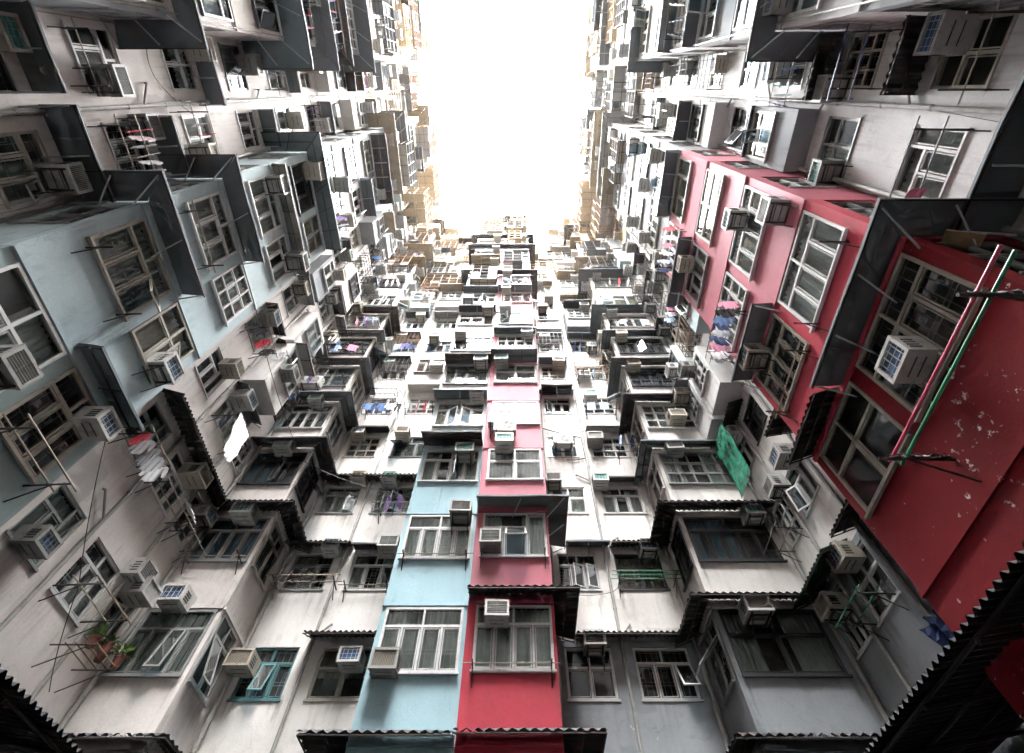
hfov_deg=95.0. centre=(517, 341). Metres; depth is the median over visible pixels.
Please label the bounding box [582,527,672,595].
cable
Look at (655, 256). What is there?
air conditioner
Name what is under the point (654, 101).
window
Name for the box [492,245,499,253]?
air conditioner
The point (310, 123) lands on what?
window
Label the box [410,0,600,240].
sky
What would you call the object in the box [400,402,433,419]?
drying rack
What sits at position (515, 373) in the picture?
window
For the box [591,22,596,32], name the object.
air conditioner
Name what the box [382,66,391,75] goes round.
air conditioner
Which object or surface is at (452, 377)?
window
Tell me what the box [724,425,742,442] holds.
air conditioner
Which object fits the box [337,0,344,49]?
drying rack
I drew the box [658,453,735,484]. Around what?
window
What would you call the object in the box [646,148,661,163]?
air conditioner
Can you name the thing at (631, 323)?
window
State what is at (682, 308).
window
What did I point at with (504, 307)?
air conditioner
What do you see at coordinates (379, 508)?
drying rack
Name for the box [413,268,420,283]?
window
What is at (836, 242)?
drying rack
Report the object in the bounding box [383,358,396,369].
air conditioner
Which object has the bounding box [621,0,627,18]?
window
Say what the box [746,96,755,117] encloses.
exhaust fan
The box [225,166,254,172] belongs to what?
window
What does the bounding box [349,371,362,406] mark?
window
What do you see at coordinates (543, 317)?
window
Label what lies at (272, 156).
window
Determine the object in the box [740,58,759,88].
window
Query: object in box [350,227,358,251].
window
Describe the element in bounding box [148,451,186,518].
window
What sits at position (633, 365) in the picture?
air conditioner
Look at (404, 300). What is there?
air conditioner
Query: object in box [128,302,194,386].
window
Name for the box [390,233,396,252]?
window
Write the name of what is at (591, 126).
air conditioner
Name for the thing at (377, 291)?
air conditioner
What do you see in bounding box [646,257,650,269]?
window
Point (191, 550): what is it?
drying rack
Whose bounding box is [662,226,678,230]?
shirt
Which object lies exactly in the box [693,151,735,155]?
window
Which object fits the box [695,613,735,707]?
window
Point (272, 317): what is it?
air conditioner
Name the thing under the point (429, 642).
window
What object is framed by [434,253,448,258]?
window
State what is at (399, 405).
trousers
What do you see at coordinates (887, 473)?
window
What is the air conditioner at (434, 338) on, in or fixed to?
attached to the apartment block at (299, 634)
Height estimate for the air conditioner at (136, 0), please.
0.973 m
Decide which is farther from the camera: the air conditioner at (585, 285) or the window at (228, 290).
the air conditioner at (585, 285)
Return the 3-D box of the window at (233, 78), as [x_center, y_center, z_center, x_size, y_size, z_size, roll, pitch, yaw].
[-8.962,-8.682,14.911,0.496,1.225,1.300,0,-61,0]
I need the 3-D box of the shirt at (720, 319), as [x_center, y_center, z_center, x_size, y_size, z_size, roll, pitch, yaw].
[5.237,-0.560,11.938,0.537,0.559,0.038,-9,-58,5]
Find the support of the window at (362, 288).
in the apartment block at (60, 303)
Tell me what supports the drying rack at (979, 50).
attached to the apartment block at (866, 134)
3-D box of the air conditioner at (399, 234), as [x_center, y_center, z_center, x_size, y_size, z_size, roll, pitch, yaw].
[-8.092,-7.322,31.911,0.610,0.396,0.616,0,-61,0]
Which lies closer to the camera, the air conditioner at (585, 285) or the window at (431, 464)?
the window at (431, 464)
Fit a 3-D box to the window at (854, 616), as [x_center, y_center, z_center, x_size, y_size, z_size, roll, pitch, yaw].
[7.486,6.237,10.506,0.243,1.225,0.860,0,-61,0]
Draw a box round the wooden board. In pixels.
[941,229,986,253]
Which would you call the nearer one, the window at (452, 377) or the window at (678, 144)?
the window at (678, 144)
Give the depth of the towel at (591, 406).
20.20 m
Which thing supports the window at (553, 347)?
in the apartment block at (646, 691)
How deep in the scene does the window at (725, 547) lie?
13.05 m
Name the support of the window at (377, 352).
in the apartment block at (60, 303)
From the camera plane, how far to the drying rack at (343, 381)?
19.39 m
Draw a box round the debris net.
[715,422,750,498]
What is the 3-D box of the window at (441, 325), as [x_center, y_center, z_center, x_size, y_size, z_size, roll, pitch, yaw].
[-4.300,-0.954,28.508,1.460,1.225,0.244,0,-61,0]
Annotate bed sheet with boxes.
[223,413,248,462]
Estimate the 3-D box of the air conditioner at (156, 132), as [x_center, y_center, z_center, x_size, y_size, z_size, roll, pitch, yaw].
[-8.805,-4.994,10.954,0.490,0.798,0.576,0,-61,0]
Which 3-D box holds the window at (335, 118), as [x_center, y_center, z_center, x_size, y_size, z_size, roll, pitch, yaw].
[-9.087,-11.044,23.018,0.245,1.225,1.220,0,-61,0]
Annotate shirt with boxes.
[125,128,151,132]
[127,136,155,141]
[127,430,150,445]
[127,440,155,453]
[130,144,156,148]
[134,447,159,464]
[136,152,160,158]
[136,160,162,164]
[136,456,164,470]
[139,464,168,481]
[251,329,268,336]
[253,338,270,347]
[259,349,274,355]
[272,353,285,359]
[287,392,296,399]
[329,345,339,351]
[334,208,345,212]
[336,216,346,220]
[339,231,349,234]
[362,403,372,409]
[376,404,387,411]
[385,403,395,409]
[396,494,402,509]
[406,343,414,348]
[630,435,634,447]
[657,259,671,263]
[657,268,670,272]
[659,251,673,255]
[661,243,674,247]
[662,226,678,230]
[662,235,677,239]
[664,317,675,322]
[665,312,677,315]
[706,349,728,359]
[708,341,728,351]
[709,335,731,345]
[711,329,732,337]
[711,357,724,362]
[712,321,731,330]
[713,315,735,325]
[716,308,737,317]
[718,300,740,308]
[772,93,791,96]
[780,67,796,69]
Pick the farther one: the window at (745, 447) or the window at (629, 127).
the window at (629, 127)
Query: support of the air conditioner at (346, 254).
attached to the apartment block at (60, 303)
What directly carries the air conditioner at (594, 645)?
attached to the apartment block at (646, 691)
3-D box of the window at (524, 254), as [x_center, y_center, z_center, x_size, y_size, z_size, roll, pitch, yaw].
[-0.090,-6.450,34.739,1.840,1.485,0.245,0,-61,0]
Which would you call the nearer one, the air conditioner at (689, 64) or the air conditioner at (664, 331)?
the air conditioner at (689, 64)
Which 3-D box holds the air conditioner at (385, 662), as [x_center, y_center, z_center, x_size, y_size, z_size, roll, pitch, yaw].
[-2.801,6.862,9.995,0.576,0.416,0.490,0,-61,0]
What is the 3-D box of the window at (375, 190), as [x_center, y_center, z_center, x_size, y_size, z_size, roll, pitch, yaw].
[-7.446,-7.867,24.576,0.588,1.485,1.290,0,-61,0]
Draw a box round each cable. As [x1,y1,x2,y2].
[49,442,104,691]
[146,49,203,121]
[256,310,410,495]
[543,428,585,459]
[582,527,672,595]
[895,103,998,121]
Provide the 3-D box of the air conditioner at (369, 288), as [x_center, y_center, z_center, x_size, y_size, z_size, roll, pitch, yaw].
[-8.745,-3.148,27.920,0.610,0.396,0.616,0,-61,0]
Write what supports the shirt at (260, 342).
hanging from the drying rack at (256, 327)
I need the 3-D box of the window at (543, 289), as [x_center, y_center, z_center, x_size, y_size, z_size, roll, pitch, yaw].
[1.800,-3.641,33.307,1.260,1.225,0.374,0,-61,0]
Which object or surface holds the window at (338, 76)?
in the apartment block at (48, 113)
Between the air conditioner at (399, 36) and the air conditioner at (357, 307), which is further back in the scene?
the air conditioner at (399, 36)
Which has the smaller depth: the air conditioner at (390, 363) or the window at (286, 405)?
the window at (286, 405)
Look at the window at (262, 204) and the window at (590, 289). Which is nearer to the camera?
the window at (262, 204)
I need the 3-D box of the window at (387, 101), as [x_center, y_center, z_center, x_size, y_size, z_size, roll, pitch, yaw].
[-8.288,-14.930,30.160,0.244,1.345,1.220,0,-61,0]
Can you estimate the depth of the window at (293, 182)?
16.45 m
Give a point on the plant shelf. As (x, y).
(87, 657)
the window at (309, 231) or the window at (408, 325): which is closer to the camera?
the window at (309, 231)
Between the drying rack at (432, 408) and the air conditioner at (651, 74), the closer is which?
the drying rack at (432, 408)
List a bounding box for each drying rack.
[0,413,76,502]
[38,574,130,638]
[47,15,109,96]
[71,246,141,321]
[86,114,153,169]
[108,424,173,477]
[134,474,191,533]
[161,523,204,562]
[169,102,219,153]
[179,200,223,272]
[179,549,247,574]
[204,408,249,454]
[241,321,277,358]
[265,70,289,95]
[265,574,342,600]
[300,100,325,138]
[302,374,348,390]
[308,0,315,41]
[323,328,342,351]
[324,342,363,354]
[334,200,350,244]
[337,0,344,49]
[338,580,388,601]
[343,316,382,328]
[352,257,369,282]
[360,295,394,305]
[361,402,398,419]
[368,246,382,267]
[372,502,409,523]
[374,15,391,58]
[390,341,416,354]
[396,549,473,569]
[399,30,410,60]
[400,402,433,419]
[462,658,560,687]
[471,249,502,253]
[479,220,504,224]
[480,547,545,567]
[496,292,534,305]
[498,275,533,283]
[569,341,601,355]
[573,368,609,383]
[581,402,619,419]
[591,278,632,290]
[607,316,658,327]
[611,570,683,598]
[613,444,639,464]
[657,223,685,272]
[663,0,681,46]
[693,99,710,144]
[705,303,747,358]
[763,520,808,562]
[765,340,818,421]
[768,62,801,107]
[793,241,859,331]
[826,23,901,100]
[835,584,909,640]
[889,116,991,197]
[937,0,1023,104]
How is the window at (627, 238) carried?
in the apartment block at (926, 541)
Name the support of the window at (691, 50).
in the apartment block at (866, 134)
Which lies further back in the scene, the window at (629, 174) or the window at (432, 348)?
the window at (432, 348)
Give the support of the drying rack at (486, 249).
attached to the apartment block at (431, 624)
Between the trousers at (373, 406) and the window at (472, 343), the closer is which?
the trousers at (373, 406)
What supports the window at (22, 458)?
in the apartment block at (60, 303)
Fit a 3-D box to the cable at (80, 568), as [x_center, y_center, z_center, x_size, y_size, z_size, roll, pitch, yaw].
[-8.746,4.115,9.581,0.275,3.713,3.614,-2,-61,1]
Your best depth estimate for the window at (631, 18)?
24.13 m
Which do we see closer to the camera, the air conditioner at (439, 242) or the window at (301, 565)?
the window at (301, 565)
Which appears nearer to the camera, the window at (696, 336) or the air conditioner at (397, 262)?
the window at (696, 336)
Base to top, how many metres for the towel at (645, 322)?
0.550 m
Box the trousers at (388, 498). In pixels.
[383,494,390,514]
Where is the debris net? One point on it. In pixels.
(730, 456)
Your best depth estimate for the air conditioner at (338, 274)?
21.56 m
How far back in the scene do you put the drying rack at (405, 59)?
30.30 m
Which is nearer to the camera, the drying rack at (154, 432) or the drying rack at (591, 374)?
the drying rack at (154, 432)
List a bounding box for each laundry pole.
[888,244,1003,462]
[900,249,1018,465]
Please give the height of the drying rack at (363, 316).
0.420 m
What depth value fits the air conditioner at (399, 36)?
28.66 m
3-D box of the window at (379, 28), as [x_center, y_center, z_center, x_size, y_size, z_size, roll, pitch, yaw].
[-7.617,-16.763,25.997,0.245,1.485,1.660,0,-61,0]
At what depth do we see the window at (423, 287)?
33.48 m
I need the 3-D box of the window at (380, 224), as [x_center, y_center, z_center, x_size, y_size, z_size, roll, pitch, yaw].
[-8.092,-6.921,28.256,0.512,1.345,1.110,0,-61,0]
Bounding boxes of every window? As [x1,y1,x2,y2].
[0,54,17,93]
[0,130,59,208]
[0,262,67,392]
[0,367,94,483]
[5,485,85,572]
[6,207,120,223]
[48,538,118,627]
[53,8,145,15]
[60,19,118,93]
[84,595,136,652]
[86,218,172,321]
[100,122,155,169]
[100,610,218,677]
[121,401,170,465]
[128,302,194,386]
[146,0,166,6]
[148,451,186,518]
[160,49,198,92]
[168,182,202,191]
[170,493,202,549]
[180,114,213,143]
[181,517,270,562]
[184,191,237,271]
[188,613,237,707]
[194,348,224,399]
[197,0,233,21]
[210,261,252,326]
[212,397,240,445]
[216,35,266,38]
[217,42,247,90]
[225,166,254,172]
[226,648,299,701]
[231,437,252,474]
[235,110,261,151]
[236,453,307,484]
[245,309,267,351]
[246,173,282,239]
[248,154,293,158]
[251,0,279,31]
[252,521,285,591]
[263,234,289,286]
[266,70,283,90]
[273,402,292,420]
[274,107,292,131]
[276,405,334,428]
[279,349,301,397]
[279,555,334,590]
[281,282,299,316]
[288,161,314,216]
[294,456,326,512]
[298,71,310,89]
[300,214,322,257]
[302,0,312,39]
[303,648,371,701]
[304,106,316,131]
[305,317,322,357]
[315,488,361,513]
[316,368,355,386]
[317,297,330,325]
[321,139,342,141]
[322,259,335,291]
[324,151,337,195]
[324,321,333,347]
[325,408,343,454]
[329,1,337,44]
[329,339,372,353]
[331,103,338,128]
[332,248,345,267]
[333,198,344,230]
[334,66,346,89]
[336,134,358,135]
[342,144,358,183]
[342,438,380,457]
[342,555,394,590]
[345,309,352,320]
[346,6,356,49]
[347,315,385,327]
[348,271,360,302]
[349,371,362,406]
[350,186,366,217]
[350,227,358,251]
[352,129,375,130]
[354,253,373,282]
[357,101,367,126]
[360,281,365,298]
[360,388,397,414]
[361,138,373,175]
[363,296,397,305]
[367,342,386,375]
[368,239,384,266]
[368,488,412,513]
[368,607,463,674]
[371,176,378,201]
[372,267,378,278]
[375,20,383,55]
[376,357,409,379]
[377,215,387,238]
[378,279,406,287]
[382,64,389,87]
[383,318,391,336]
[385,99,391,109]
[388,265,414,272]
[388,438,423,457]
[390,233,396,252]
[392,333,419,351]
[396,298,407,319]
[398,68,403,87]
[398,515,473,559]
[400,46,405,60]
[403,321,425,328]
[403,399,435,413]
[404,282,410,298]
[407,216,410,229]
[408,48,413,62]
[408,123,413,140]
[410,291,432,300]
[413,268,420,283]
[413,357,445,372]
[417,450,479,482]
[422,287,437,291]
[425,342,450,351]
[427,267,443,273]
[431,403,484,426]
[433,321,456,328]
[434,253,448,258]
[438,292,462,299]
[442,366,488,384]
[450,265,469,271]
[450,337,491,351]
[454,256,468,264]
[457,314,493,325]
[462,293,495,303]
[469,605,556,672]
[478,241,501,243]
[479,513,548,557]
[485,449,543,480]
[492,401,539,424]
[493,365,536,382]
[497,336,533,347]
[498,311,533,324]
[501,293,530,302]
[502,276,529,283]
[504,263,528,268]
[505,240,527,243]
[522,251,528,256]
[535,262,546,266]
[536,301,554,309]
[537,287,551,292]
[537,311,558,320]
[537,333,562,351]
[538,274,549,278]
[541,367,566,379]
[544,399,572,413]
[547,438,579,457]
[550,234,562,238]
[551,488,589,513]
[555,253,572,257]
[555,266,574,278]
[556,555,602,590]
[559,280,577,287]
[564,648,620,701]
[566,309,590,318]
[570,342,597,351]
[573,357,607,379]
[581,399,614,413]
[586,264,614,268]
[588,282,591,305]
[591,55,594,66]
[591,279,630,287]
[592,438,629,457]
[598,292,639,303]
[600,488,646,513]
[601,318,606,329]
[604,342,616,361]
[605,315,653,327]
[607,371,628,402]
[609,28,616,62]
[609,131,625,172]
[613,184,620,208]
[613,252,616,266]
[613,555,670,590]
[614,339,668,353]
[617,23,625,59]
[620,102,624,110]
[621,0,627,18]
[622,182,631,216]
[623,264,635,284]
[624,68,628,86]
[625,368,674,386]
[626,135,636,181]
[626,232,629,241]
[627,18,631,57]
[628,141,651,192]
[628,227,636,238]
[629,127,651,128]
[632,279,646,302]
[632,408,644,452]
[632,648,703,701]
[633,192,644,231]
[635,6,651,54]
[638,244,649,253]
[639,98,645,121]
[639,405,697,428]
[644,73,661,88]
[645,271,663,302]
[646,205,659,250]
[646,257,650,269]
[649,456,664,502]
[650,147,664,201]
[651,99,655,123]
[654,0,662,50]
[654,300,659,317]
[655,137,671,138]
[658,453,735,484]
[659,291,679,326]
[662,102,677,133]
[663,221,681,274]
[663,273,670,288]
[666,55,696,55]
[668,324,676,344]
[668,350,678,380]
[669,62,677,87]
[671,156,693,223]
[671,521,693,591]
[672,143,699,145]
[673,0,687,45]
[674,56,700,88]
[675,292,690,320]
[676,316,702,356]
[682,517,787,562]
[685,242,709,308]
[687,0,720,39]
[687,104,704,142]
[687,385,700,423]
[691,50,722,50]
[692,351,708,397]
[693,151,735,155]
[695,51,726,89]
[695,168,725,247]
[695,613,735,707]
[715,44,747,45]
[715,271,749,351]
[718,610,852,677]
[722,162,770,168]
[724,107,749,149]
[728,185,772,281]
[732,0,751,30]
[736,437,754,470]
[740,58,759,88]
[740,111,777,163]
[743,394,767,445]
[755,313,809,415]
[765,178,836,187]
[773,499,801,549]
[777,210,848,332]
[780,62,807,89]
[782,0,823,17]
[785,461,820,518]
[807,21,888,26]
[818,116,862,178]
[819,381,912,518]
[830,202,875,217]
[835,585,872,659]
[842,28,890,87]
[846,541,900,627]
[855,253,988,421]
[893,124,971,197]
[895,0,986,8]
[930,6,1022,91]
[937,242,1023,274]
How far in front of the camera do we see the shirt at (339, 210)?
18.75 m
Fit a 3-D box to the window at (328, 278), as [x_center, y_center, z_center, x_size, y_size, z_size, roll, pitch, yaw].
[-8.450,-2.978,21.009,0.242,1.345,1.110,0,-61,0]
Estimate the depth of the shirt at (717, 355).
12.30 m
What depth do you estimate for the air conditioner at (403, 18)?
30.59 m
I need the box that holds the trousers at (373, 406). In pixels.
[371,403,379,413]
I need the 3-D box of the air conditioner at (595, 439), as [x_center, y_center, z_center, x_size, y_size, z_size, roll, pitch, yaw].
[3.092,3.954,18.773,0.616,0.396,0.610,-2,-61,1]
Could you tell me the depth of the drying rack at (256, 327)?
15.59 m
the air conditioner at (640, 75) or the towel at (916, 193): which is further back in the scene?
the air conditioner at (640, 75)
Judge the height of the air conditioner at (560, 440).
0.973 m
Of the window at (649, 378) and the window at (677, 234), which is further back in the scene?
the window at (649, 378)
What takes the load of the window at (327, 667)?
in the apartment block at (299, 634)
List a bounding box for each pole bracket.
[877,452,981,482]
[956,289,1023,301]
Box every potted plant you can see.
[84,624,110,649]
[93,644,116,663]
[98,635,121,656]
[110,643,136,668]
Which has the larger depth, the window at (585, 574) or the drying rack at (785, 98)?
the window at (585, 574)
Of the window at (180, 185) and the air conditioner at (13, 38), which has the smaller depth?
the air conditioner at (13, 38)
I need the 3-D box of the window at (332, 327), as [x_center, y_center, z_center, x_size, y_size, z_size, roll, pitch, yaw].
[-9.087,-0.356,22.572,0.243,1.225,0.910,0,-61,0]
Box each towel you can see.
[184,498,195,524]
[346,344,357,350]
[586,402,595,409]
[599,402,608,409]
[640,319,649,324]
[665,306,676,310]
[904,188,927,197]
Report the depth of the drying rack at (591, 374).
22.77 m
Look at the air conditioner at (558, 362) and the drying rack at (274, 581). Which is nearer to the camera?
the drying rack at (274, 581)
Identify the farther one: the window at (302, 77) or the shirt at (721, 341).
the window at (302, 77)
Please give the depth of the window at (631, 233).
28.78 m
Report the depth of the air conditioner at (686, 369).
17.55 m
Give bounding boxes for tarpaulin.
[919,609,954,646]
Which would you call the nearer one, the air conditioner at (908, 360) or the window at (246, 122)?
the air conditioner at (908, 360)
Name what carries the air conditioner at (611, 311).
attached to the apartment block at (926, 541)
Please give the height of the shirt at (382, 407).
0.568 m
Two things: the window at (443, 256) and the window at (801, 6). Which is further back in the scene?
the window at (443, 256)
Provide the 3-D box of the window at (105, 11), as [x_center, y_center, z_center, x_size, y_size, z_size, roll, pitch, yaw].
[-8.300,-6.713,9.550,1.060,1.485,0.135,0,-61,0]
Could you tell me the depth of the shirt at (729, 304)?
11.68 m
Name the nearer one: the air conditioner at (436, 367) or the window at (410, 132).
the air conditioner at (436, 367)
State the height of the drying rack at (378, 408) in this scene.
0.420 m
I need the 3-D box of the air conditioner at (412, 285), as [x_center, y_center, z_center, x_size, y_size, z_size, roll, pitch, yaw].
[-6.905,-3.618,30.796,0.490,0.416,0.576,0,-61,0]
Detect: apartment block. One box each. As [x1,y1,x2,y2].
[0,0,433,222]
[0,105,445,752]
[190,228,471,752]
[296,215,606,752]
[530,229,730,752]
[562,109,1023,752]
[583,0,1023,241]
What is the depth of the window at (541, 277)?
35.81 m
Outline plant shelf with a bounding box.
[31,642,118,692]
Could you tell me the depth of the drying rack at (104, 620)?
9.37 m
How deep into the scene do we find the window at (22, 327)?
7.40 m
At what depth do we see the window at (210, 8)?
11.92 m
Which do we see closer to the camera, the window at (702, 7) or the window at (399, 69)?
the window at (702, 7)
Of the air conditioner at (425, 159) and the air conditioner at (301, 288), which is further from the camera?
the air conditioner at (425, 159)
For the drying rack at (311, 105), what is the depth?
19.86 m
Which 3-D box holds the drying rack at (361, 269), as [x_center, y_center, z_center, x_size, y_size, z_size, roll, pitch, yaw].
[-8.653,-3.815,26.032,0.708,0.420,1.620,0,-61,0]
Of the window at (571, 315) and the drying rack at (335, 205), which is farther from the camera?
the window at (571, 315)
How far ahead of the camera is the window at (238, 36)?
13.76 m
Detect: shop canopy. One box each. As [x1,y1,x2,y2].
[0,663,82,752]
[865,541,1023,752]
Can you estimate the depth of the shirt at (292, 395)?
17.33 m
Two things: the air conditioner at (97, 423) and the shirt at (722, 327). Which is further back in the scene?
the shirt at (722, 327)
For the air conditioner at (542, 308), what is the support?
attached to the apartment block at (646, 691)
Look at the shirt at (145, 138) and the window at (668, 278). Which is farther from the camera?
the window at (668, 278)
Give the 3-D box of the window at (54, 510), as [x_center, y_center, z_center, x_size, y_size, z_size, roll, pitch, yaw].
[-9.087,3.536,9.036,0.244,1.225,1.110,0,-61,0]
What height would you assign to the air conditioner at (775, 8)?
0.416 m
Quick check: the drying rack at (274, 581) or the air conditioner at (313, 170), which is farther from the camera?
the air conditioner at (313, 170)
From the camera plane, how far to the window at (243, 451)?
15.45 m
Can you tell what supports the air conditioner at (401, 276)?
attached to the apartment block at (60, 303)
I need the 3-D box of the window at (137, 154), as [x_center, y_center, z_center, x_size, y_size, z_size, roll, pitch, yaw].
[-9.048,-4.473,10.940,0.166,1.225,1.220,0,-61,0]
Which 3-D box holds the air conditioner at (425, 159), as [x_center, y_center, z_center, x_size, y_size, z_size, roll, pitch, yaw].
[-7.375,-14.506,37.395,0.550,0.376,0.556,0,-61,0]
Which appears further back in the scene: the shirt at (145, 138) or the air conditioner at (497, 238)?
the air conditioner at (497, 238)
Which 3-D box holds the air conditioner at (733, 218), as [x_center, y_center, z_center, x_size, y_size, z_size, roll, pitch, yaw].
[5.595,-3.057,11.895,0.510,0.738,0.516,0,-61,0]
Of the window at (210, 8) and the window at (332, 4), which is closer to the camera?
the window at (210, 8)
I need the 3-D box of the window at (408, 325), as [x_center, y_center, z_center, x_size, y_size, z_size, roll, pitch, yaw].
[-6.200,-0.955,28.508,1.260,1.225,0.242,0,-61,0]
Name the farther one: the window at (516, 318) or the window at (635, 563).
the window at (516, 318)
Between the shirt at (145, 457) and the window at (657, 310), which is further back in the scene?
the window at (657, 310)
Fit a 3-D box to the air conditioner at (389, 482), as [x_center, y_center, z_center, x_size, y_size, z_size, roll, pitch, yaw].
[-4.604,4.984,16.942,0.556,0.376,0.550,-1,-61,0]
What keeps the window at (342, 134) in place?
in the apartment block at (60, 303)
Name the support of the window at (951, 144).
in the apartment block at (866, 134)
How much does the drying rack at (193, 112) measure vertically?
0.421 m
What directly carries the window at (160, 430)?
in the apartment block at (60, 303)
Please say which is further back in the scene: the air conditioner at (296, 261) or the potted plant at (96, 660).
the air conditioner at (296, 261)
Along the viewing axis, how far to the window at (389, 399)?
21.15 m
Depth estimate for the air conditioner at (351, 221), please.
20.36 m
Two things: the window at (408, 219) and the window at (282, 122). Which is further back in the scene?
the window at (408, 219)
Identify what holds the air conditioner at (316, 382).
attached to the apartment block at (60, 303)
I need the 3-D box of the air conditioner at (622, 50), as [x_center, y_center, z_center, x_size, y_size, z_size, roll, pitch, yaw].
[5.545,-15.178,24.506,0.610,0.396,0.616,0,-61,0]
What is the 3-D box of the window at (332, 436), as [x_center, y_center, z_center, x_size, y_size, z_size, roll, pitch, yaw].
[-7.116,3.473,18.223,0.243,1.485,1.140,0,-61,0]
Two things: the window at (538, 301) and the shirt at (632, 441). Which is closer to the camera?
the shirt at (632, 441)
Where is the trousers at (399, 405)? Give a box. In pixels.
[394,403,401,411]
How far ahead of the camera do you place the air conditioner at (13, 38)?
7.99 m
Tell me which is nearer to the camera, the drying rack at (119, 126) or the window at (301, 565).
the drying rack at (119, 126)
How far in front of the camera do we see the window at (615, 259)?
31.73 m
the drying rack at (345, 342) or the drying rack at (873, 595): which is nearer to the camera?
the drying rack at (873, 595)
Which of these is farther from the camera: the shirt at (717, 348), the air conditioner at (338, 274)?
the air conditioner at (338, 274)
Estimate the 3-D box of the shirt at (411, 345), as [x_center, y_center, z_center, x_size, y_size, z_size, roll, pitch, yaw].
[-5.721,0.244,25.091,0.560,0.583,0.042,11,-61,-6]
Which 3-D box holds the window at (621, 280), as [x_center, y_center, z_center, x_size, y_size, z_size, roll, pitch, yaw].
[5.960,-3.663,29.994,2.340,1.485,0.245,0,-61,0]
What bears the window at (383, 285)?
in the apartment block at (60, 303)
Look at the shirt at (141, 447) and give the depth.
10.59 m
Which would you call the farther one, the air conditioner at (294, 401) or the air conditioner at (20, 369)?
the air conditioner at (294, 401)
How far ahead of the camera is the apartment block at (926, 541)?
9.85 m
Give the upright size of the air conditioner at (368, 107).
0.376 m
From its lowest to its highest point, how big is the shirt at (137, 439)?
0.502 m
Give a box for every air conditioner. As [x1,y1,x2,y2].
[0,11,33,52]
[0,344,43,390]
[9,524,63,559]
[23,161,92,194]
[72,64,135,96]
[72,406,123,441]
[116,113,165,140]
[118,556,159,581]
[118,575,162,607]
[125,0,145,1]
[131,351,186,392]
[156,583,196,614]
[177,462,213,488]
[179,504,217,537]
[184,142,218,153]
[185,35,217,61]
[217,358,245,379]
[222,648,261,677]
[228,502,260,526]
[229,388,258,410]
[235,53,264,75]
[258,308,281,326]
[262,173,289,194]
[272,440,295,456]
[278,364,300,382]
[281,251,309,273]
[285,111,307,128]
[286,388,299,404]
[291,280,310,297]
[300,376,324,390]
[302,161,324,180]
[305,71,322,72]
[307,393,325,408]
[309,0,321,6]
[314,117,332,132]
[320,537,342,557]
[323,330,339,346]
[324,291,338,305]
[331,105,339,116]
[332,268,346,280]
[333,176,352,192]
[336,645,366,672]
[339,249,353,260]
[340,212,356,226]
[349,470,368,487]
[350,301,363,315]
[350,427,366,441]
[362,102,374,112]
[364,282,376,294]
[365,317,379,328]
[366,76,376,87]
[368,647,401,678]
[369,288,379,298]
[372,39,383,52]
[374,249,385,259]
[374,342,386,351]
[375,189,386,199]
[376,101,379,111]
[376,264,387,274]
[376,534,399,558]
[380,470,398,488]
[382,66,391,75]
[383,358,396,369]
[384,43,395,55]
[385,337,393,348]
[386,134,393,145]
[389,100,398,108]
[391,179,397,190]
[392,202,399,211]
[393,10,400,21]
[393,228,403,238]
[393,260,399,266]
[394,426,410,441]
[395,29,402,39]
[396,240,403,247]
[396,272,406,281]
[396,332,408,343]
[399,246,407,252]
[399,297,410,308]
[401,16,408,25]
[408,281,416,291]
[409,234,415,240]
[410,217,418,224]
[412,53,419,61]
[412,71,419,77]
[415,160,421,168]
[416,267,424,275]
[416,312,425,324]
[423,157,428,162]
[426,227,432,234]
[426,260,431,268]
[429,333,439,346]
[430,281,438,288]
[430,361,442,373]
[434,248,440,254]
[435,240,441,246]
[449,499,471,534]
[454,328,466,340]
[454,442,474,470]
[456,255,463,262]
[462,294,473,304]
[469,388,483,402]
[473,354,487,374]
[479,528,500,553]
[482,304,493,318]
[484,599,508,628]
[488,412,509,437]
[490,257,498,265]
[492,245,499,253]
[494,234,500,242]
[494,354,508,369]
[494,420,515,445]
[495,433,512,453]
[499,302,510,315]
[501,285,510,295]
[502,268,511,278]
[520,234,526,241]
[521,328,532,339]
[537,279,542,288]
[538,303,546,315]
[539,333,549,346]
[544,294,553,303]
[545,472,561,492]
[552,356,564,370]
[552,433,573,457]
[558,230,563,234]
[570,274,577,281]
[571,250,577,256]
[578,370,590,381]
[579,302,589,311]
[581,281,589,290]
[582,629,606,670]
[584,389,597,402]
[585,41,592,50]
[586,342,597,356]
[587,431,603,448]
[590,121,593,130]
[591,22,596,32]
[591,472,608,490]
[592,272,600,281]
[594,161,598,169]
[595,34,599,45]
[595,146,599,155]
[597,330,602,341]
[600,241,606,247]
[600,349,611,363]
[602,298,613,303]
[605,208,613,211]
[606,252,613,260]
[606,307,617,318]
[607,127,617,141]
[608,157,617,167]
[610,48,618,58]
[613,231,621,239]
[615,329,627,342]
[617,43,628,57]
[621,242,625,250]
[623,265,632,275]
[624,215,636,226]
[625,242,636,252]
[626,136,639,153]
[626,359,640,372]
[628,0,641,9]
[631,12,644,26]
[633,283,643,293]
[634,72,642,78]
[635,177,648,191]
[636,230,649,243]
[636,263,646,274]
[636,537,659,568]
[643,302,656,315]
[645,280,659,293]
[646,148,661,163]
[647,73,657,76]
[652,249,667,264]
[652,268,667,283]
[654,115,666,126]
[656,102,672,117]
[657,324,670,338]
[660,63,673,76]
[660,301,672,314]
[663,439,684,458]
[664,362,678,379]
[666,408,687,426]
[672,387,692,408]
[675,255,694,272]
[677,60,693,74]
[677,360,696,377]
[678,328,693,342]
[710,55,728,73]
[721,207,753,231]
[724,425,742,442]
[737,595,774,640]
[738,343,776,375]
[739,503,766,535]
[755,195,798,226]
[760,62,793,82]
[761,0,795,16]
[761,473,791,507]
[767,443,799,470]
[807,158,852,185]
[811,74,858,101]
[813,591,860,636]
[826,540,866,573]
[874,335,940,383]
[912,9,980,55]
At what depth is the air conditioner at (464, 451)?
15.48 m

